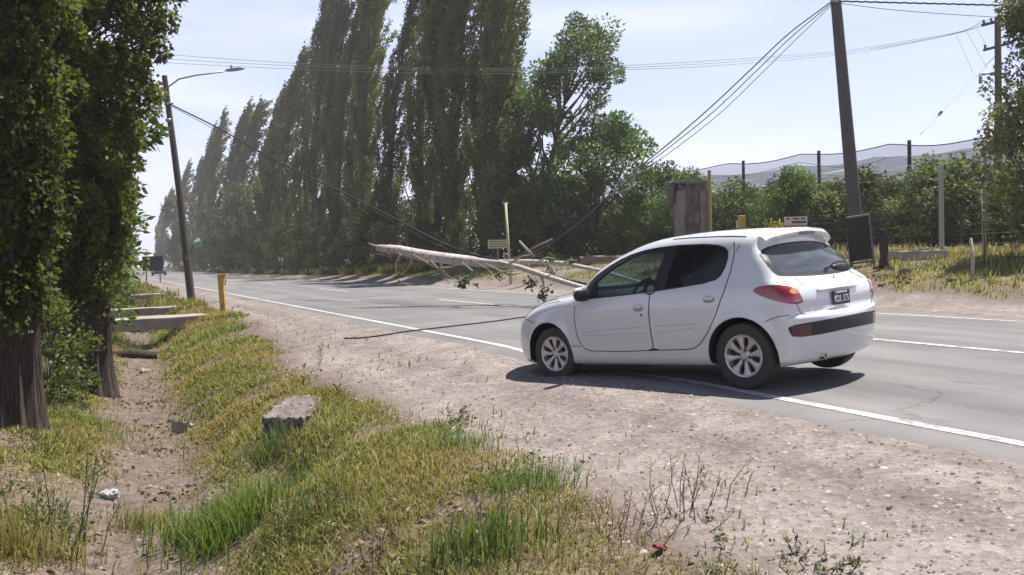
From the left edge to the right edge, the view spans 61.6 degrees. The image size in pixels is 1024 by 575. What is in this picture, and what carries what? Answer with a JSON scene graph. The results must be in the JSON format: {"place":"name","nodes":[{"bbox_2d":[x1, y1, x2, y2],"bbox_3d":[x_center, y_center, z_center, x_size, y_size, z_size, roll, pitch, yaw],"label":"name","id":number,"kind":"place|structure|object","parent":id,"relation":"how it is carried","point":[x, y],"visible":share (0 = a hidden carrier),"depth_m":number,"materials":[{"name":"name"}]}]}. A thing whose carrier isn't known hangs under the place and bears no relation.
{"place":"outdoors","nodes":[
{"label":"outdoors","id":0,"kind":"place"},
{"bbox_2d":[0,243,1023,574],"bbox_3d":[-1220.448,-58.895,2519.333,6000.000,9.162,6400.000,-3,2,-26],"label":"ground","id":1,"kind":"structure","parent":0,"point":[946,299],"depth_m":6.47,"materials":[{"name":"brown soil"}]},
{"bbox_2d":[0,0,92,431],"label":"poplar","id":2,"kind":"object","parent":1,"relation":"on","point":[32,210],"visible":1,"depth_m":9.48,"materials":[{"name":"green plant"}]},
{"bbox_2d":[0,456,108,561],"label":"leafy weed","id":3,"kind":"object","parent":1,"relation":"on","point":[90,497],"visible":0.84,"depth_m":6.01,"materials":[{"name":"green plant"}]},
{"bbox_2d":[0,494,120,574],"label":"tall grass clump","id":4,"kind":"object","parent":1,"relation":"on","point":[17,540],"visible":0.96,"depth_m":5.80,"materials":[{"name":"plant"}]},
{"bbox_2d":[40,290,106,403],"bbox_3d":[-6.279,0.852,11.694,1.492,1.789,1.588,-1,2,2],"label":"bank shrub","id":5,"kind":"object","parent":1,"relation":"on","point":[64,310],"visible":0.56,"depth_m":11.72,"materials":[{"name":"green plant"}]},
{"bbox_2d":[19,492,133,558],"bbox_3d":[-3.221,1.735,6.279,0.654,0.502,0.609,-1,2,11],"label":"leafy weed","id":6,"kind":"object","parent":1,"relation":"on","point":[63,524],"visible":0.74,"depth_m":6.45,"materials":[{"name":"green plant"}]},
{"bbox_2d":[15,0,171,353],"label":"tree foliage","id":7,"kind":"object","parent":1,"relation":"on","point":[156,136],"visible":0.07,"depth_m":17.66,"materials":[{"name":"green plant"}]},
{"bbox_2d":[8,0,188,399],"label":"poplar","id":8,"kind":"object","parent":1,"relation":"on","point":[101,230],"visible":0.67,"depth_m":13.51,"materials":[{"name":"green plant"}]},
{"bbox_2d":[9,399,209,454],"bbox_3d":[-5.318,1.633,10.647,2.467,0.830,2.501,0,3,43],"label":"tall grass clump","id":9,"kind":"object","parent":1,"relation":"on","point":[99,423],"visible":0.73,"depth_m":10.66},
{"bbox_2d":[78,494,182,539],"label":"tall grass clump","id":10,"kind":"object","parent":1,"relation":"on","point":[148,518],"visible":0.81,"depth_m":7.05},
{"bbox_2d":[113,348,157,358],"bbox_3d":[-8.927,1.576,20.251,1.083,0.299,0.304,-3,2,-26],"label":"fallen log","id":11,"kind":"object","parent":1,"relation":"on","point":[135,353],"visible":0.7,"depth_m":20.22,"materials":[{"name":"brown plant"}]},
{"bbox_2d":[111,305,182,316],"bbox_3d":[-12.407,0.795,28.849,2.722,0.244,0.924,-3,3,-27],"label":"footbridge","id":12,"kind":"object","parent":1,"relation":"on","point":[153,310],"visible":0.4,"depth_m":28.58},
{"bbox_2d":[111,280,206,333],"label":"bank grass","id":13,"kind":"structure","parent":1,"relation":"on","point":[168,294],"depth_m":37.13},
{"bbox_2d":[112,313,206,332],"bbox_3d":[-9.913,0.969,23.643,2.879,0.327,1.376,-3,3,-27],"label":"footbridge","id":14,"kind":"object","parent":1,"relation":"on","point":[158,322],"visible":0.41,"depth_m":23.14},
{"bbox_2d":[160,185,201,267],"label":"broadleaf tree","id":15,"kind":"object","parent":1,"relation":"on","point":[170,202],"visible":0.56,"depth_m":177.88,"materials":[{"name":"green plant"}]},
{"bbox_2d":[1,345,386,574],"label":"clods","id":16,"kind":"object","parent":1,"relation":"on","point":[138,539],"visible":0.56,"depth_m":7.77,"materials":[{"name":"soil"}]},
{"bbox_2d":[162,64,244,298],"bbox_3d":[-12.729,-4.264,35.766,3.456,9.978,0.615,-2,2,0],"label":"lamp pole","id":17,"kind":"object","parent":1,"relation":"on","point":[189,282],"visible":0.94,"depth_m":35.69,"materials":[{"name":"brown wood"}]},
{"bbox_2d":[161,99,500,259],"bbox_3d":[-9.250,-5.522,31.866,1.123,9.498,27.560,-3,3,-41],"label":"power cable","id":18,"kind":"object","parent":17,"relation":"attached to","point":[432,238],"visible":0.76,"depth_m":27.89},
{"bbox_2d":[190,233,219,271],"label":"roadside bush","id":19,"kind":"object","parent":1,"relation":"on","point":[206,265],"visible":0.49,"depth_m":146.05,"materials":[{"name":"green plant"}]},
{"bbox_2d":[195,131,225,259],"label":"poplar tree","id":20,"kind":"object","parent":1,"relation":"on","point":[204,185],"visible":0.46,"depth_m":171.16,"materials":[{"name":"green plant"}]},
{"bbox_2d":[112,458,309,574],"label":"tall grass clump","id":21,"kind":"object","parent":1,"relation":"on","point":[218,526],"visible":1,"depth_m":6.62,"materials":[{"name":"plant"}]},
{"bbox_2d":[201,105,232,265],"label":"poplar tree","id":22,"kind":"object","parent":1,"relation":"on","point":[216,166],"visible":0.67,"depth_m":157.98,"materials":[{"name":"green plant"}]},
{"bbox_2d":[202,177,253,270],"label":"broadleaf tree","id":23,"kind":"object","parent":1,"relation":"on","point":[241,199],"visible":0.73,"depth_m":121.60,"materials":[{"name":"green plant"}]},
{"bbox_2d":[216,107,253,240],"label":"poplar tree","id":24,"kind":"object","parent":1,"relation":"on","point":[224,180],"visible":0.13,"depth_m":148.38,"materials":[{"name":"green plant"}]},
{"bbox_2d":[217,230,257,270],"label":"roadside bush","id":25,"kind":"object","parent":1,"relation":"on","point":[232,256],"visible":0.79,"depth_m":116.21,"materials":[{"name":"green plant"}]},
{"bbox_2d":[220,96,255,243],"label":"poplar tree","id":26,"kind":"object","parent":1,"relation":"on","point":[244,122],"visible":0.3,"depth_m":137.77,"materials":[{"name":"green plant"}]},
{"bbox_2d":[155,448,329,539],"bbox_3d":[-2.314,1.705,7.360,1.456,0.679,1.316,-3,2,-26],"label":"tall grass clump","id":27,"kind":"object","parent":1,"relation":"on","point":[248,485],"visible":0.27,"depth_m":7.44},
{"bbox_2d":[229,95,273,268],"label":"poplar tree","id":28,"kind":"object","parent":1,"relation":"on","point":[254,135],"visible":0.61,"depth_m":127.69,"materials":[{"name":"green plant"}]},
{"bbox_2d":[226,406,306,475],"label":"tall grass clump","id":29,"kind":"object","parent":1,"relation":"on","point":[265,450],"visible":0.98,"depth_m":8.47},
{"bbox_2d":[0,347,534,574],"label":"leaf litter","id":30,"kind":"object","parent":1,"relation":"on","point":[317,572],"visible":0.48,"depth_m":7.84,"materials":[{"name":"brown plant"}]},
{"bbox_2d":[243,121,291,268],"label":"poplar tree","id":31,"kind":"object","parent":1,"relation":"on","point":[249,214],"visible":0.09,"depth_m":119.51,"materials":[{"name":"green plant"}]},
{"bbox_2d":[253,80,287,266],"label":"poplar tree","id":32,"kind":"object","parent":1,"relation":"on","point":[260,162],"visible":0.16,"depth_m":112.51,"materials":[{"name":"green plant"}]},
{"bbox_2d":[248,224,295,274],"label":"roadside bush","id":33,"kind":"object","parent":1,"relation":"on","point":[268,255],"visible":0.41,"depth_m":94.35,"materials":[{"name":"green plant"}]},
{"bbox_2d":[252,71,300,268],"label":"poplar tree","id":34,"kind":"object","parent":1,"relation":"on","point":[268,181],"visible":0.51,"depth_m":104.24,"materials":[{"name":"green plant"}]},
{"bbox_2d":[265,228,308,271],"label":"roadside bush","id":35,"kind":"object","parent":1,"relation":"on","point":[277,246],"visible":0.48,"depth_m":86.37,"materials":[{"name":"green plant"}]},
{"bbox_2d":[269,41,313,266],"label":"poplar tree","id":36,"kind":"object","parent":1,"relation":"on","point":[285,210],"visible":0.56,"depth_m":97.93,"materials":[{"name":"green plant"}]},
{"bbox_2d":[262,394,330,434],"bbox_3d":[-2.276,1.441,9.248,0.558,0.413,1.000,3,8,7],"label":"concrete stub","id":37,"kind":"object","parent":1,"relation":"on","point":[286,408],"visible":0.53,"depth_m":8.95,"materials":[{"name":"concrete"}]},
{"bbox_2d":[222,456,376,574],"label":"tall grass clump","id":38,"kind":"object","parent":1,"relation":"on","point":[307,515],"visible":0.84,"depth_m":6.15,"materials":[{"name":"plant"}]},
{"bbox_2d":[280,221,328,272],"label":"roadside bush","id":39,"kind":"object","parent":1,"relation":"on","point":[298,249],"visible":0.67,"depth_m":79.15,"materials":[{"name":"green plant"}]},
{"bbox_2d":[166,261,454,275],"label":"verge grass","id":40,"kind":"structure","parent":1,"relation":"on","point":[385,268],"depth_m":63.98,"materials":[{"name":"plant"}]},
{"bbox_2d":[289,0,334,268],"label":"poplar tree","id":41,"kind":"object","parent":1,"relation":"on","point":[299,217],"visible":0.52,"depth_m":88.32,"materials":[{"name":"green plant"}]},
{"bbox_2d":[301,0,351,269],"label":"poplar tree","id":42,"kind":"object","parent":1,"relation":"on","point":[313,158],"visible":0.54,"depth_m":83.93,"materials":[{"name":"green plant"}]},
{"bbox_2d":[311,0,357,265],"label":"poplar tree","id":43,"kind":"object","parent":1,"relation":"on","point":[341,24],"visible":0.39,"depth_m":79.01,"materials":[{"name":"green plant"}]},
{"bbox_2d":[324,215,380,267],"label":"roadside bush","id":44,"kind":"object","parent":1,"relation":"on","point":[336,252],"visible":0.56,"depth_m":67.29,"materials":[{"name":"green plant"}]},
{"bbox_2d":[321,0,385,268],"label":"poplar tree","id":45,"kind":"object","parent":1,"relation":"on","point":[334,205],"visible":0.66,"depth_m":74.25,"materials":[{"name":"green plant"}]},
{"bbox_2d":[341,0,398,265],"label":"poplar tree","id":46,"kind":"object","parent":1,"relation":"on","point":[368,54],"visible":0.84,"depth_m":66.16,"materials":[{"name":"green plant"}]},
{"bbox_2d":[343,0,396,264],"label":"poplar tree","id":47,"kind":"object","parent":1,"relation":"on","point":[349,150],"visible":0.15,"depth_m":70.22,"materials":[{"name":"green plant"}]},
{"bbox_2d":[341,204,406,270],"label":"roadside bush","id":48,"kind":"object","parent":1,"relation":"on","point":[366,217],"visible":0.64,"depth_m":61.71,"materials":[{"name":"green plant"}]},
{"bbox_2d":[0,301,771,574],"bbox_3d":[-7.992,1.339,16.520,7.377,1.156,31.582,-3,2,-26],"label":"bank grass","id":49,"kind":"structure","parent":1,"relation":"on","point":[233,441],"depth_m":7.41,"materials":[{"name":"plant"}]},
{"bbox_2d":[363,204,424,265],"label":"roadside bush","id":50,"kind":"object","parent":1,"relation":"on","point":[376,240],"visible":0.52,"depth_m":57.67,"materials":[{"name":"green plant"}]},
{"bbox_2d":[369,0,430,263],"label":"poplar tree","id":51,"kind":"object","parent":1,"relation":"on","point":[389,193],"visible":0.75,"depth_m":62.74,"materials":[{"name":"green plant"}]},
{"bbox_2d":[0,311,826,574],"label":"tall grass","id":52,"kind":"structure","parent":1,"relation":"on","point":[386,455],"depth_m":7.40,"materials":[{"name":"plant"}]},
{"bbox_2d":[399,0,449,231],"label":"poplar tree","id":53,"kind":"object","parent":1,"relation":"on","point":[414,113],"visible":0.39,"depth_m":59.03,"materials":[{"name":"green plant"}]},
{"bbox_2d":[406,217,448,263],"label":"roadside bush","id":54,"kind":"object","parent":1,"relation":"on","point":[424,224],"visible":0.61,"depth_m":53.42,"materials":[{"name":"green plant"}]},
{"bbox_2d":[406,0,468,250],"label":"poplar tree","id":55,"kind":"object","parent":1,"relation":"on","point":[438,16],"visible":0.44,"depth_m":53.93,"materials":[{"name":"green plant"}]},
{"bbox_2d":[386,416,523,463],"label":"tall grass clump","id":56,"kind":"object","parent":1,"relation":"on","point":[473,442],"visible":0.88,"depth_m":6.96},
{"bbox_2d":[431,0,484,251],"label":"poplar tree","id":57,"kind":"object","parent":1,"relation":"on","point":[454,176],"visible":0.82,"depth_m":50.92,"materials":[{"name":"green plant"}]},
{"bbox_2d":[429,206,486,265],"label":"roadside bush","id":58,"kind":"object","parent":1,"relation":"on","point":[457,224],"visible":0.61,"depth_m":48.93,"materials":[{"name":"green plant"}]},
{"bbox_2d":[85,306,888,574],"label":"sparse weeds","id":59,"kind":"object","parent":1,"relation":"on","point":[638,535],"visible":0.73,"depth_m":6.76,"materials":[{"name":"green plant"}]},
{"bbox_2d":[396,494,584,574],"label":"tall grass clump","id":60,"kind":"object","parent":1,"relation":"on","point":[515,532],"visible":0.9,"depth_m":4.51,"materials":[{"name":"plant"}]},
{"bbox_2d":[461,0,527,256],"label":"poplar tree","id":61,"kind":"object","parent":1,"relation":"on","point":[473,87],"visible":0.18,"depth_m":48.06,"materials":[{"name":"green plant"}]},
{"bbox_2d":[460,0,537,258],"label":"poplar tree","id":62,"kind":"object","parent":1,"relation":"on","point":[495,10],"visible":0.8,"depth_m":45.05,"materials":[{"name":"green plant"}]},
{"bbox_2d":[488,202,511,283],"bbox_3d":[-0.493,-1.665,34.428,0.939,3.488,0.241,-2,2,-13],"label":"sign post","id":63,"kind":"object","parent":1,"relation":"on","point":[498,244],"visible":0.98,"depth_m":34.45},
{"bbox_2d":[464,54,579,250],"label":"leafy tree","id":64,"kind":"object","parent":1,"relation":"on","point":[530,158],"visible":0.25,"depth_m":45.10,"materials":[{"name":"green plant"}]},
{"bbox_2d":[494,192,555,257],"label":"roadside bush","id":65,"kind":"object","parent":1,"relation":"on","point":[522,249],"visible":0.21,"depth_m":44.06,"materials":[{"name":"green plant"}]},
{"bbox_2d":[435,450,621,518],"bbox_3d":[0.113,1.286,5.840,1.386,0.341,1.231,-3,2,-26],"label":"tall grass clump","id":66,"kind":"object","parent":1,"relation":"on","point":[513,483],"visible":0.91,"depth_m":5.75,"materials":[{"name":"plant"}]},
{"bbox_2d":[479,10,626,254],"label":"leafy tree","id":67,"kind":"object","parent":1,"relation":"on","point":[561,59],"visible":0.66,"depth_m":42.93,"materials":[{"name":"green plant"}]},
{"bbox_2d":[521,178,597,258],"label":"roadside tree","id":68,"kind":"object","parent":1,"relation":"on","point":[570,241],"visible":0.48,"depth_m":41.73,"materials":[{"name":"green plant"}]},
{"bbox_2d":[535,109,658,258],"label":"roadside tree","id":69,"kind":"object","parent":1,"relation":"on","point":[621,138],"visible":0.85,"depth_m":41.05,"materials":[{"name":"green plant"}]},
{"bbox_2d":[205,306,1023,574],"bbox_3d":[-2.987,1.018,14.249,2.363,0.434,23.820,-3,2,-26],"label":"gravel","id":70,"kind":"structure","parent":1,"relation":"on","point":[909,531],"depth_m":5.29,"materials":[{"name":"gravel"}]},
{"bbox_2d":[554,490,683,559],"bbox_3d":[0.571,1.260,4.618,0.498,0.266,0.573,-3,2,-26],"label":"dry weed","id":71,"kind":"object","parent":1,"relation":"on","point":[620,526],"visible":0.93,"depth_m":4.71,"materials":[{"name":"brown plant"}]},
{"bbox_2d":[608,159,677,254],"bbox_3d":[6.508,-3.578,39.824,4.091,5.010,4.347,-2,2,1],"label":"green shrub","id":72,"kind":"object","parent":1,"relation":"on","point":[656,178],"visible":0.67,"depth_m":39.82,"materials":[{"name":"green plant"}]},
{"bbox_2d":[582,487,734,533],"bbox_3d":[0.785,1.250,4.754,0.845,0.244,0.287,0,3,40],"label":"dry weed","id":73,"kind":"object","parent":1,"relation":"on","point":[586,503],"visible":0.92,"depth_m":4.81,"materials":[{"name":"brown plant"}]},
{"bbox_2d":[636,447,709,520],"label":"dry weed","id":74,"kind":"object","parent":1,"relation":"on","point":[669,481],"visible":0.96,"depth_m":4.97,"materials":[{"name":"brown plant"}]},
{"bbox_2d":[665,179,707,236],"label":"ruined pillar","id":75,"kind":"structure","parent":1,"relation":"on","point":[687,200],"depth_m":29.52,"materials":[{"name":"concrete"}]},
{"bbox_2d":[356,241,1023,299],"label":"verge grass","id":76,"kind":"structure","parent":1,"relation":"on","point":[1008,252],"depth_m":21.20,"materials":[{"name":"plant"}]},
{"bbox_2d":[650,165,733,236],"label":"green shrub","id":77,"kind":"object","parent":1,"relation":"on","point":[679,175],"visible":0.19,"depth_m":35.49,"materials":[{"name":"green plant"}]},
{"bbox_2d":[670,454,752,522],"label":"dry weed","id":78,"kind":"object","parent":1,"relation":"on","point":[685,473],"visible":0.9,"depth_m":4.92,"materials":[{"name":"brown plant"}]},
{"bbox_2d":[712,175,772,230],"bbox_3d":[9.627,-2.937,36.447,3.048,3.727,3.143,0,3,44],"label":"fruit tree","id":79,"kind":"object","parent":1,"relation":"on","point":[732,203],"visible":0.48,"depth_m":36.06,"materials":[{"name":"green plant"}]},
{"bbox_2d":[742,161,744,211],"bbox_3d":[10.266,-3.341,38.018,0.147,4.512,0.147,-3,2,-26],"label":"net post","id":80,"kind":"object","parent":1,"relation":"on","point":[743,169],"visible":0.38,"depth_m":37.90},
{"bbox_2d":[474,137,1007,214],"bbox_3d":[14.974,-5.244,47.699,18.875,1.907,46.002,-3,2,-26],"label":"hail net","id":81,"kind":"object","parent":80,"relation":"attached to","point":[842,153],"visible":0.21,"depth_m":31.88,"materials":[{"name":"grey"}]},
{"bbox_2d":[663,499,866,574],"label":"leafy weed","id":82,"kind":"object","parent":1,"relation":"on","point":[849,559],"visible":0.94,"depth_m":4.11,"materials":[{"name":"green plant"}]},
{"bbox_2d":[743,173,806,225],"bbox_3d":[10.935,-2.890,34.901,3.057,3.651,2.991,-2,2,-2],"label":"fruit tree","id":83,"kind":"object","parent":1,"relation":"on","point":[769,185],"visible":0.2,"depth_m":35.08,"materials":[{"name":"green plant"}]},
{"bbox_2d":[744,164,822,228],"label":"green shrub","id":84,"kind":"object","parent":1,"relation":"on","point":[790,183],"visible":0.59,"depth_m":32.26,"materials":[{"name":"green plant"}]},
{"bbox_2d":[769,170,846,245],"bbox_3d":[11.767,-2.804,33.244,3.407,3.553,3.477,-3,2,-34],"label":"fruit tree","id":85,"kind":"object","parent":1,"relation":"on","point":[816,189],"visible":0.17,"depth_m":32.39,"materials":[{"name":"green plant"}]},
{"bbox_2d":[830,0,861,216],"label":"utility pole","id":86,"kind":"object","parent":1,"relation":"on","point":[853,197],"visible":0.77,"depth_m":25.32,"materials":[{"name":"grey wood"}]},
{"bbox_2d":[503,3,831,259],"bbox_3d":[4.494,-4.542,23.634,10.640,7.309,0.618,-2,2,-22],"label":"power cable","id":87,"kind":"object","parent":86,"relation":"attached to","point":[676,141],"visible":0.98,"depth_m":23.89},
{"bbox_2d":[513,2,830,257],"bbox_3d":[4.477,-4.555,23.638,10.675,7.385,0.649,-2,2,-22],"label":"power cable","id":88,"kind":"object","parent":86,"relation":"attached to","point":[675,137],"visible":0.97,"depth_m":23.91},
{"bbox_2d":[804,175,889,251],"bbox_3d":[12.309,-2.626,31.703,3.214,3.248,3.008,-1,2,7],"label":"fruit tree","id":89,"kind":"object","parent":1,"relation":"on","point":[821,203],"visible":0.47,"depth_m":31.33,"materials":[{"name":"green plant"}]},
{"bbox_2d":[777,529,934,574],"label":"leafy weed","id":90,"kind":"object","parent":1,"relation":"on","point":[856,563],"visible":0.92,"depth_m":4.02,"materials":[{"name":"green plant"}]},
{"bbox_2d":[845,213,874,266],"bbox_3d":[9.269,-1.210,22.784,0.672,1.465,1.100,0,2,29],"label":"utility box","id":91,"kind":"object","parent":1,"relation":"on","point":[859,237],"visible":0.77,"depth_m":22.52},
{"bbox_2d":[834,163,925,248],"bbox_3d":[13.084,-2.718,30.449,3.217,3.493,3.207,-3,3,-41],"label":"fruit tree","id":92,"kind":"object","parent":1,"relation":"on","point":[867,180],"visible":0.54,"depth_m":30.27,"materials":[{"name":"green plant"}]},
{"bbox_2d":[879,229,888,268],"bbox_3d":[9.245,-0.909,21.368,0.215,1.108,0.193,-3,2,-26],"label":"burnt post","id":93,"kind":"object","parent":1,"relation":"on","point":[883,246],"visible":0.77,"depth_m":21.32,"materials":[{"name":"brown wood"}]},
{"bbox_2d":[887,250,947,260],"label":"channel wall","id":94,"kind":"structure","parent":1,"relation":"on","point":[911,254],"depth_m":22.85,"materials":[{"name":"concrete"}]},
{"bbox_2d":[939,165,943,249],"bbox_3d":[12.292,-2.057,24.605,0.110,2.907,0.110,-3,2,-26],"label":"concrete post","id":95,"kind":"object","parent":1,"relation":"on","point":[941,210],"visible":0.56,"depth_m":24.56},
{"bbox_2d":[882,150,1001,247],"bbox_3d":[13.993,-2.727,28.340,3.922,3.640,3.392,-2,2,-2],"label":"fruit tree","id":96,"kind":"object","parent":1,"relation":"on","point":[900,205],"visible":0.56,"depth_m":27.87,"materials":[{"name":"green plant"}]},
{"bbox_2d":[913,151,1018,246],"bbox_3d":[14.241,-2.591,27.038,3.805,3.425,3.183,-3,3,-43],"label":"fruit tree","id":97,"kind":"object","parent":1,"relation":"on","point":[956,162],"visible":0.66,"depth_m":26.56,"materials":[{"name":"green plant"}]},
{"bbox_2d":[979,17,1011,170],"bbox_3d":[20.488,-6.481,36.025,2.039,10.177,0.537,-2,2,-21],"label":"utility pole","id":98,"kind":"object","parent":1,"relation":"on","point":[998,44],"visible":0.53,"depth_m":35.65,"materials":[{"name":"grey wood"}]},
{"bbox_2d":[95,21,981,68],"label":"power line","id":99,"kind":"object","parent":98,"relation":"attached to","point":[584,67],"visible":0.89,"depth_m":41.11,"materials":[{"name":"grey metal"}]},
{"bbox_2d":[152,26,980,73],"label":"power line","id":100,"kind":"object","parent":98,"relation":"attached to","point":[572,72],"visible":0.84,"depth_m":41.86,"materials":[{"name":"grey metal"}]},
{"bbox_2d":[175,19,989,70],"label":"power line","id":101,"kind":"object","parent":98,"relation":"attached to","point":[594,69],"visible":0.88,"depth_m":40.65,"materials":[{"name":"grey metal"}]},
{"bbox_2d":[972,0,1023,241],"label":"feathery tree","id":102,"kind":"object","parent":1,"relation":"on","point":[1006,138],"visible":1,"depth_m":20.49,"materials":[{"name":"green plant"}]},
{"bbox_2d":[987,150,1023,243],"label":"fruit tree","id":103,"kind":"object","parent":1,"relation":"on","point":[1000,209],"visible":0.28,"depth_m":25.77,"materials":[{"name":"green plant"}]},
{"bbox_2d":[83,0,1023,266],"label":"sky","id":104,"kind":"structure","parent":0,"point":[792,108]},
{"bbox_2d":[126,270,1023,462],"bbox_3d":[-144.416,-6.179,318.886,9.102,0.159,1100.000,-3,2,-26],"label":"road","id":105,"kind":"structure","parent":0,"point":[975,390],"depth_m":8.99,"materials":[{"name":"asphalt"}]},
{"bbox_2d":[368,243,600,303],"bbox_3d":[0.342,-0.389,20.762,8.597,1.671,2.861,0,3,43],"label":"fallen limb","id":106,"kind":"object","parent":105,"relation":"on","point":[416,256],"visible":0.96,"depth_m":21.24,"materials":[{"name":"wood"}]},
{"bbox_2d":[139,276,1023,445],"bbox_3d":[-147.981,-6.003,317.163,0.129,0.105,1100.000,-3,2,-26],"label":"edge line","id":107,"kind":"object","parent":105,"relation":"on","point":[953,430],"visible":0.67,"depth_m":6.96,"materials":[{"name":"white paint"}]},
{"bbox_2d":[520,227,875,388],"bbox_3d":[1.706,0.189,9.095,1.980,1.450,3.904,-5,1,-42],"label":"hatchback car","id":108,"kind":"object","parent":105,"relation":"on","point":[750,308],"visible":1,"depth_m":7.91,"materials":[{"name":"white paint"}]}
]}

